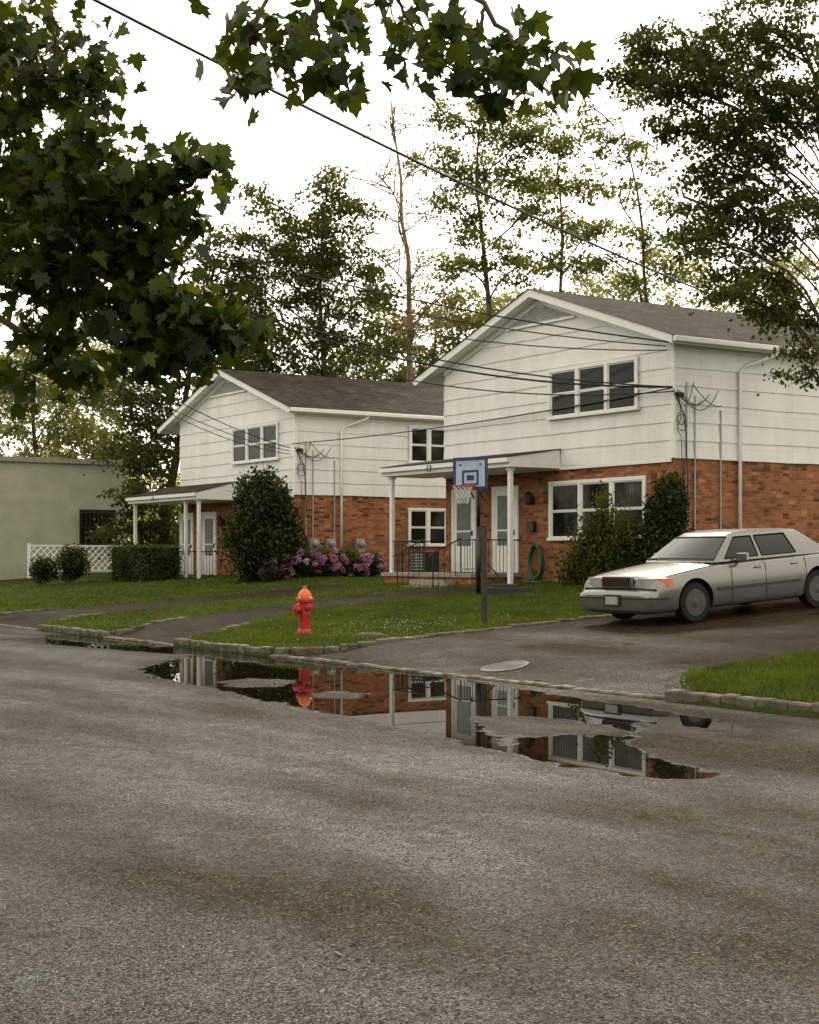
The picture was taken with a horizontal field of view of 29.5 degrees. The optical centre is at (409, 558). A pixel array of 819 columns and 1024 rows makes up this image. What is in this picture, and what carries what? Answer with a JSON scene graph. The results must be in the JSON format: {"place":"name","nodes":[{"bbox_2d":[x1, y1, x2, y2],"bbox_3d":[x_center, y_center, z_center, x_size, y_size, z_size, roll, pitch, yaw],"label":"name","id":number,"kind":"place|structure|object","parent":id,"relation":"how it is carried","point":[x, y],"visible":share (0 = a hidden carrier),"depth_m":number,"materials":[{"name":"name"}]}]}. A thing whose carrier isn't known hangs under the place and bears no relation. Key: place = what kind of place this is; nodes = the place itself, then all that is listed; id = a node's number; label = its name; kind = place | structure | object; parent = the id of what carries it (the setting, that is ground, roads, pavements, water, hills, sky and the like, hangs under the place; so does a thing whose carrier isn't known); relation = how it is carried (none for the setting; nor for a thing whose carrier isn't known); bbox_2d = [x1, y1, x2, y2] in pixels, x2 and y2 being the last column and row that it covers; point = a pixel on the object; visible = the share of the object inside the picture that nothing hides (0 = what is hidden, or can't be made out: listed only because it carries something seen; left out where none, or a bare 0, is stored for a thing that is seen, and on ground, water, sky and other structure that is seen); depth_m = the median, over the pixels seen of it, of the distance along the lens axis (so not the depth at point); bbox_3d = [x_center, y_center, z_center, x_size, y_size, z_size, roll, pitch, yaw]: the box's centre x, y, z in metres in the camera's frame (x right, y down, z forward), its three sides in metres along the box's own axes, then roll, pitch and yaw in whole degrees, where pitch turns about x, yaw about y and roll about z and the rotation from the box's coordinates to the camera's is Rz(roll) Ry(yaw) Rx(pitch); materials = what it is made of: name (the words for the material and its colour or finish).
{"place":"outdoors","nodes":[
{"label":"outdoors","id":0,"kind":"place"},
{"bbox_2d":[0,585,369,628],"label":"driveway","id":1,"kind":"structure","parent":0,"point":[32,619],"depth_m":39.50,"materials":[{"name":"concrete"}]},
{"bbox_2d":[116,588,475,643],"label":"driveway","id":2,"kind":"structure","parent":0,"point":[168,631],"depth_m":33.48,"materials":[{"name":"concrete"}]},
{"bbox_2d":[0,626,818,1023],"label":"road","id":3,"kind":"structure","parent":0,"point":[486,852],"depth_m":8.57,"materials":[{"name":"grey asphalt"}]},
{"bbox_2d":[38,625,818,711],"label":"granite kerb","id":4,"kind":"structure","parent":3,"relation":"on","point":[673,695],"depth_m":17.21,"materials":[{"name":"grey stone"}]},
{"bbox_2d":[135,662,806,981],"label":"fallen leaves","id":5,"kind":"object","parent":3,"relation":"on","point":[328,968],"visible":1,"depth_m":6.29,"materials":[{"name":"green plant"}]},
{"bbox_2d":[0,572,818,717],"bbox_3d":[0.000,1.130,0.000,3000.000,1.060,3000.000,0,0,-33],"label":"ground","id":6,"kind":"structure","parent":0,"point":[808,713],"depth_m":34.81,"materials":[{"name":"green plant"}]},
{"bbox_2d":[28,543,91,584],"bbox_3d":[-12.450,0.218,55.614,2.380,1.617,1.526,0,0,8],"label":"shrub","id":7,"kind":"object","parent":6,"relation":"on","point":[73,561],"visible":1,"depth_m":55.27,"materials":[{"name":"green plant"}]},
{"bbox_2d":[0,456,126,579],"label":"flat roofed building","id":8,"kind":"structure","parent":6,"relation":"on","point":[49,501],"depth_m":64.42,"materials":[{"name":"paint"}]},
{"bbox_2d":[77,509,115,548],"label":"barred window","id":9,"kind":"structure","parent":8,"relation":"in","point":[86,522],"depth_m":65.33,"materials":[{"name":"black glass"}]},
{"bbox_2d":[0,323,141,485],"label":"distant tree","id":10,"kind":"object","parent":6,"relation":"on","point":[78,433],"visible":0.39,"depth_m":108.68,"materials":[{"name":"green plant"}]},
{"bbox_2d":[12,437,180,544],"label":"tree line","id":11,"kind":"object","parent":6,"relation":"on","point":[155,486],"visible":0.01,"depth_m":159.43,"materials":[{"name":"green plant"}]},
{"bbox_2d":[27,543,179,577],"bbox_3d":[-11.454,0.090,60.659,7.100,1.320,0.100,0,0,-33],"label":"lattice fence","id":12,"kind":"object","parent":6,"relation":"on","point":[29,550],"visible":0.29,"depth_m":59.84,"materials":[{"name":"white paint"}]},
{"bbox_2d":[105,543,184,581],"bbox_3d":[-9.334,0.206,54.866,1.740,1.466,3.295,0,0,-33],"label":"clipped hedge","id":13,"kind":"object","parent":6,"relation":"on","point":[141,562],"visible":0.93,"depth_m":53.87,"materials":[{"name":"green plant"}]},
{"bbox_2d":[132,499,201,578],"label":"porch posts","id":14,"kind":"object","parent":6,"relation":"on","point":[198,501],"visible":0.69,"depth_m":54.66,"materials":[{"name":"white wood"}]},
{"bbox_2d":[83,229,288,559],"bbox_3d":[-8.779,-6.243,62.163,8.498,13.908,5.661,0,0,-17],"label":"oak tree","id":15,"kind":"object","parent":6,"relation":"on","point":[149,454],"visible":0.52,"depth_m":61.44,"materials":[{"name":"green plant"}]},
{"bbox_2d":[179,551,217,575],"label":"iron railings","id":16,"kind":"object","parent":6,"relation":"on","point":[203,561],"visible":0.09,"depth_m":55.60,"materials":[{"name":"metal"}]},
{"bbox_2d":[210,461,307,583],"bbox_3d":[-4.763,-0.917,49.014,3.056,4.433,3.127,0,0,9],"label":"dogwood shrub","id":17,"kind":"object","parent":6,"relation":"on","point":[262,524],"visible":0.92,"depth_m":48.52,"materials":[{"name":"green plant"}]},
{"bbox_2d":[8,578,570,638],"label":"clover flowers","id":18,"kind":"object","parent":6,"relation":"on","point":[358,617],"visible":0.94,"depth_m":28.91,"materials":[{"name":"white plant"}]},
{"bbox_2d":[0,0,602,421],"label":"maple tree","id":19,"kind":"object","parent":6,"relation":"on","point":[60,194],"visible":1,"depth_m":8.80,"materials":[{"name":"green plant"}]},
{"bbox_2d":[292,586,313,634],"bbox_3d":[-1.891,0.936,27.834,0.394,0.883,0.397,0,0,6],"label":"fire hydrant","id":20,"kind":"object","parent":6,"relation":"on","point":[303,607],"visible":0.97,"depth_m":27.73,"materials":[{"name":"red metal"}]},
{"bbox_2d":[201,164,419,378],"bbox_3d":[-4.057,-7.556,62.322,8.739,16.518,5.752,0,0,-14],"label":"tulip tree","id":21,"kind":"object","parent":6,"relation":"on","point":[324,260],"visible":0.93,"depth_m":61.62,"materials":[{"name":"green plant"}]},
{"bbox_2d":[181,495,445,575],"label":"brick walls","id":22,"kind":"structure","parent":6,"relation":"on","point":[367,518],"depth_m":52.81,"materials":[{"name":"brick"}]},
{"bbox_2d":[125,481,238,504],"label":"porch roof","id":23,"kind":"structure","parent":22,"relation":"attached to","point":[213,492],"depth_m":55.07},
{"bbox_2d":[179,512,216,574],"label":"front doors","id":24,"kind":"structure","parent":22,"relation":"attached to","point":[209,528],"depth_m":56.71,"materials":[{"name":"white paint"}]},
{"bbox_2d":[217,516,225,544],"bbox_3d":[-6.713,-0.980,55.361,0.276,1.040,0.260,0,0,-33],"label":"porch lamp and mailbox","id":25,"kind":"object","parent":22,"relation":"attached to","point":[220,521],"visible":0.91,"depth_m":55.30,"materials":[{"name":"black metal"}]},
{"bbox_2d":[308,539,365,553],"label":"electric meters","id":26,"kind":"object","parent":22,"relation":"attached to","point":[359,544],"visible":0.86,"depth_m":51.57,"materials":[{"name":"grey metal"}]},
{"bbox_2d":[230,421,445,546],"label":"window frames","id":27,"kind":"structure","parent":22,"relation":"on","point":[428,511],"depth_m":53.76,"materials":[{"name":"white wood"}]},
{"bbox_2d":[234,425,443,542],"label":"window panes","id":28,"kind":"object","parent":27,"relation":"in","point":[419,518],"visible":0.47,"depth_m":53.80,"materials":[{"name":"black glass"}]},
{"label":"upper walls","id":29,"kind":"object","parent":22,"relation":"on","visible":0},
{"bbox_2d":[180,413,296,504],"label":"corner trim","id":30,"kind":"structure","parent":29,"relation":"attached to","point":[294,455],"depth_m":51.03,"materials":[{"name":"white paint"}]},
{"bbox_2d":[294,441,334,525],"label":"service cables","id":31,"kind":"object","parent":30,"relation":"attached to","point":[299,449],"visible":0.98,"depth_m":51.13,"materials":[{"name":"black metal"}]},
{"bbox_2d":[157,369,443,434],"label":"roof","id":32,"kind":"structure","parent":29,"relation":"on","point":[285,392],"depth_m":54.89,"materials":[{"name":"grey"}]},
{"bbox_2d":[209,381,245,397],"bbox_3d":[-6.466,-6.021,55.105,0.046,0.462,2.840,0,0,-33],"label":"gable vent","id":33,"kind":"object","parent":32,"relation":"attached to","point":[228,388],"visible":0.97,"depth_m":55.09,"materials":[{"name":"white paint"}]},
{"bbox_2d":[157,407,443,432],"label":"gutters","id":34,"kind":"object","parent":32,"relation":"attached to","point":[342,412],"visible":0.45,"depth_m":52.06,"materials":[{"name":"white paint"}]},
{"bbox_2d":[180,380,445,497],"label":"siding courses","id":35,"kind":"object","parent":29,"relation":"attached to","point":[205,457],"visible":0.58,"depth_m":52.94,"materials":[{"name":"white wood"}]},
{"bbox_2d":[305,441,334,538],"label":"conduits","id":36,"kind":"object","parent":29,"relation":"attached to","point":[313,495],"visible":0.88,"depth_m":51.39,"materials":[{"name":"grey metal"}]},
{"bbox_2d":[340,416,369,547],"bbox_3d":[-1.835,-2.161,52.120,1.022,5.322,0.165,0,0,-17],"label":"downspout","id":37,"kind":"object","parent":29,"relation":"attached to","point":[341,477],"visible":0.88,"depth_m":51.92,"materials":[{"name":"white paint"}]},
{"bbox_2d":[254,543,386,578],"bbox_3d":[-2.853,0.170,50.044,4.942,1.334,1.691,0,0,-33],"label":"hydrangea bush","id":38,"kind":"object","parent":6,"relation":"on","point":[328,562],"visible":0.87,"depth_m":49.78,"materials":[{"name":"green plant"}]},
{"bbox_2d":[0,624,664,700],"bbox_3d":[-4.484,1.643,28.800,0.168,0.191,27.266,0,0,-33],"label":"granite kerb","id":39,"kind":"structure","parent":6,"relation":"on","point":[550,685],"depth_m":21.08,"materials":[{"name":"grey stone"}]},
{"bbox_2d":[0,608,688,689],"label":"driveway edging","id":40,"kind":"object","parent":6,"relation":"on","point":[297,650],"visible":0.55,"depth_m":26.23,"materials":[{"name":"stone"}]},
{"bbox_2d":[351,632,387,637],"bbox_3d":[-0.675,1.308,26.707,0.762,0.088,0.733,0,0,25],"label":"flat rock","id":41,"kind":"object","parent":6,"relation":"on","point":[360,634],"visible":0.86,"depth_m":26.48,"materials":[{"name":"grey stone"}]},
{"bbox_2d":[302,283,497,382],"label":"distant tree","id":42,"kind":"object","parent":6,"relation":"on","point":[382,369],"visible":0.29,"depth_m":87.07,"materials":[{"name":"green plant"}]},
{"bbox_2d":[346,83,476,382],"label":"bare tree","id":43,"kind":"object","parent":6,"relation":"on","point":[410,325],"visible":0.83,"depth_m":65.83,"materials":[{"name":"brown plant"}]},
{"bbox_2d":[381,572,521,587],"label":"porch deck and steps","id":44,"kind":"structure","parent":6,"relation":"on","point":[422,578],"depth_m":40.92,"materials":[{"name":"grey concrete"}]},
{"bbox_2d":[388,467,514,583],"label":"porch posts","id":45,"kind":"object","parent":44,"relation":"on","point":[509,521],"visible":0.88,"depth_m":38.85,"materials":[{"name":"white wood"}]},
{"bbox_2d":[378,449,559,478],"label":"porch roof","id":46,"kind":"structure","parent":45,"relation":"on","point":[533,460],"depth_m":40.14,"materials":[{"name":"white wood"}]},
{"bbox_2d":[388,538,520,586],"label":"iron railings","id":47,"kind":"object","parent":44,"relation":"on","point":[402,568],"visible":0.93,"depth_m":41.53,"materials":[{"name":"black metal"}]},
{"bbox_2d":[480,525,487,624],"bbox_3d":[1.326,0.349,27.601,0.100,1.890,0.100,0,0,-33],"label":"wooden post","id":48,"kind":"object","parent":6,"relation":"on","point":[483,573],"visible":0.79,"depth_m":27.57,"materials":[{"name":"brown wood"}]},
{"bbox_2d":[401,96,578,319],"bbox_3d":[2.980,-8.298,57.917,5.721,18.004,6.299,0,0,-33],"label":"locust tree","id":49,"kind":"object","parent":6,"relation":"on","point":[523,182],"visible":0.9,"depth_m":57.58,"materials":[{"name":"green plant"}]},
{"bbox_2d":[452,456,528,596],"bbox_3d":[1.826,-0.714,35.627,2.021,3.171,1.061,0,0,-20],"label":"basketball hoop","id":50,"kind":"object","parent":6,"relation":"on","point":[470,474],"visible":0.94,"depth_m":35.38,"materials":[{"name":"black metal"}]},
{"bbox_2d":[500,114,622,295],"bbox_3d":[5.731,-8.188,59.933,4.855,17.780,4.192,0,0,-33],"label":"locust tree","id":51,"kind":"object","parent":6,"relation":"on","point":[572,228],"visible":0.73,"depth_m":59.88,"materials":[{"name":"green plant"}]},
{"bbox_2d":[550,480,645,585],"bbox_3d":[4.506,-0.374,36.821,1.378,2.980,3.251,0,0,-33],"label":"rose shrub","id":52,"kind":"object","parent":6,"relation":"on","point":[587,564],"visible":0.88,"depth_m":36.55,"materials":[{"name":"green plant"}]},
{"bbox_2d":[446,458,818,581],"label":"brick walls","id":53,"kind":"structure","parent":6,"relation":"on","point":[780,495],"depth_m":38.11,"materials":[{"name":"brick"}]},
{"bbox_2d":[451,485,518,572],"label":"front doors","id":54,"kind":"structure","parent":53,"relation":"attached to","point":[463,520],"depth_m":42.53,"materials":[{"name":"white paint"}]},
{"bbox_2d":[524,491,535,530],"bbox_3d":[3.107,-1.220,40.395,0.276,1.040,0.260,0,0,-33],"label":"porch lamp and mailbox","id":55,"kind":"object","parent":53,"relation":"attached to","point":[529,500],"visible":1,"depth_m":40.33,"materials":[{"name":"black metal"}]},
{"bbox_2d":[524,543,544,582],"bbox_3d":[3.225,0.117,39.898,0.498,1.001,0.927,0,0,13],"label":"garden hose","id":56,"kind":"object","parent":53,"relation":"hanging from","point":[530,564],"visible":1,"depth_m":40.03,"materials":[{"name":"green rubber"}]},
{"bbox_2d":[546,355,646,540],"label":"window frames","id":57,"kind":"structure","parent":53,"relation":"attached to","point":[606,410],"depth_m":38.52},
{"bbox_2d":[552,362,641,535],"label":"window panes","id":58,"kind":"object","parent":57,"relation":"in","point":[564,497],"visible":0.76,"depth_m":38.49,"materials":[{"name":"black glass"}]},
{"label":"upper walls","id":59,"kind":"object","parent":53,"relation":"on","visible":0},
{"bbox_2d":[444,343,675,478],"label":"corner trim","id":60,"kind":"structure","parent":59,"relation":"attached to","point":[673,401],"depth_m":36.01,"materials":[{"name":"white paint"}]},
{"bbox_2d":[673,382,721,497],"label":"service cables","id":61,"kind":"object","parent":60,"relation":"attached to","point":[678,394],"visible":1,"depth_m":36.09,"materials":[{"name":"black rubber"}]},
{"bbox_2d":[412,288,818,387],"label":"roof","id":62,"kind":"structure","parent":59,"relation":"attached to","point":[656,321],"depth_m":39.72,"materials":[{"name":"grey"}]},
{"bbox_2d":[506,306,574,330],"bbox_3d":[3.353,-6.261,40.139,0.046,0.462,2.840,0,0,-33],"label":"gable vent","id":63,"kind":"object","parent":62,"relation":"attached to","point":[535,315],"visible":0.93,"depth_m":40.08,"materials":[{"name":"white paint"}]},
{"bbox_2d":[413,335,814,384],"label":"gutters","id":64,"kind":"object","parent":62,"relation":"attached to","point":[709,341],"visible":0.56,"depth_m":36.28,"materials":[{"name":"white paint"}]},
{"bbox_2d":[444,304,818,465],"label":"siding courses","id":65,"kind":"object","parent":59,"relation":"attached to","point":[780,423],"visible":0.83,"depth_m":38.14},
{"bbox_2d":[685,382,721,529],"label":"conduits","id":66,"kind":"object","parent":59,"relation":"attached to","point":[695,460],"visible":0.65,"depth_m":36.33,"materials":[{"name":"grey metal"}]},
{"bbox_2d":[738,351,778,528],"bbox_3d":[8.353,-2.251,37.241,1.052,5.501,0.182,0,0,-12],"label":"downspout","id":67,"kind":"object","parent":59,"relation":"attached to","point":[745,366],"visible":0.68,"depth_m":37.07,"materials":[{"name":"white paint"}]},
{"bbox_2d":[568,66,699,302],"bbox_3d":[8.400,-8.327,55.851,5.142,18.061,4.006,0,0,0],"label":"locust tree","id":68,"kind":"object","parent":6,"relation":"on","point":[635,282],"visible":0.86,"depth_m":56.03,"materials":[{"name":"green plant"}]},
{"bbox_2d":[460,235,818,335],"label":"distant tree","id":69,"kind":"object","parent":6,"relation":"on","point":[505,299],"visible":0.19,"depth_m":92.33,"materials":[{"name":"green plant"}]},
{"bbox_2d":[627,465,694,566],"bbox_3d":[5.719,-0.507,35.607,1.214,3.268,1.850,0,0,-33],"label":"arborvitae","id":70,"kind":"object","parent":6,"relation":"on","point":[665,518],"visible":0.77,"depth_m":35.25,"materials":[{"name":"green plant"}]},
{"bbox_2d":[593,0,818,395],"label":"ash tree","id":71,"kind":"object","parent":6,"relation":"on","point":[694,60],"visible":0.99,"depth_m":32.65,"materials":[{"name":"green plant"}]},
{"bbox_3d":[-11.103,-4.700,40.437,0.320,12.600,2.200,0,0,-33],"label":"utility pole","id":72,"kind":"object","parent":6,"relation":"on","visible":0},
{"bbox_2d":[0,0,808,453],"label":"overhead wires","id":73,"kind":"object","parent":72,"relation":"attached to","point":[158,32],"visible":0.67,"depth_m":36.76,"materials":[{"name":"black rubber"}]},
{"bbox_2d":[0,0,818,540],"label":"sky","id":74,"kind":"structure","parent":0,"point":[283,149],"materials":[{"name":"white"}]},
{"bbox_2d":[411,552,437,571],"bbox_3d":[0.422,0.105,42.910,0.515,0.550,0.650,0,0,-33],"label":"air conditioner","id":75,"kind":"object","parent":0,"point":[428,563],"visible":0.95,"depth_m":42.64,"materials":[{"name":"grey metal"}]},
{"bbox_2d":[295,597,818,695],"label":"driveway","id":76,"kind":"structure","parent":0,"point":[653,654],"depth_m":22.96,"materials":[{"name":"grey asphalt"}]},
{"bbox_2d":[480,660,528,671],"bbox_3d":[1.308,1.498,21.430,0.680,0.150,0.680,0,0,-33],"label":"utility cover","id":77,"kind":"object","parent":76,"relation":"on","point":[506,666],"visible":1,"depth_m":21.41,"materials":[{"name":"metal"}]},
{"bbox_2d":[579,528,818,622],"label":"parked car","id":78,"kind":"object","parent":76,"relation":"on","point":[693,577],"visible":1,"depth_m":26.24,"materials":[{"name":"silver metal"}]}
]}

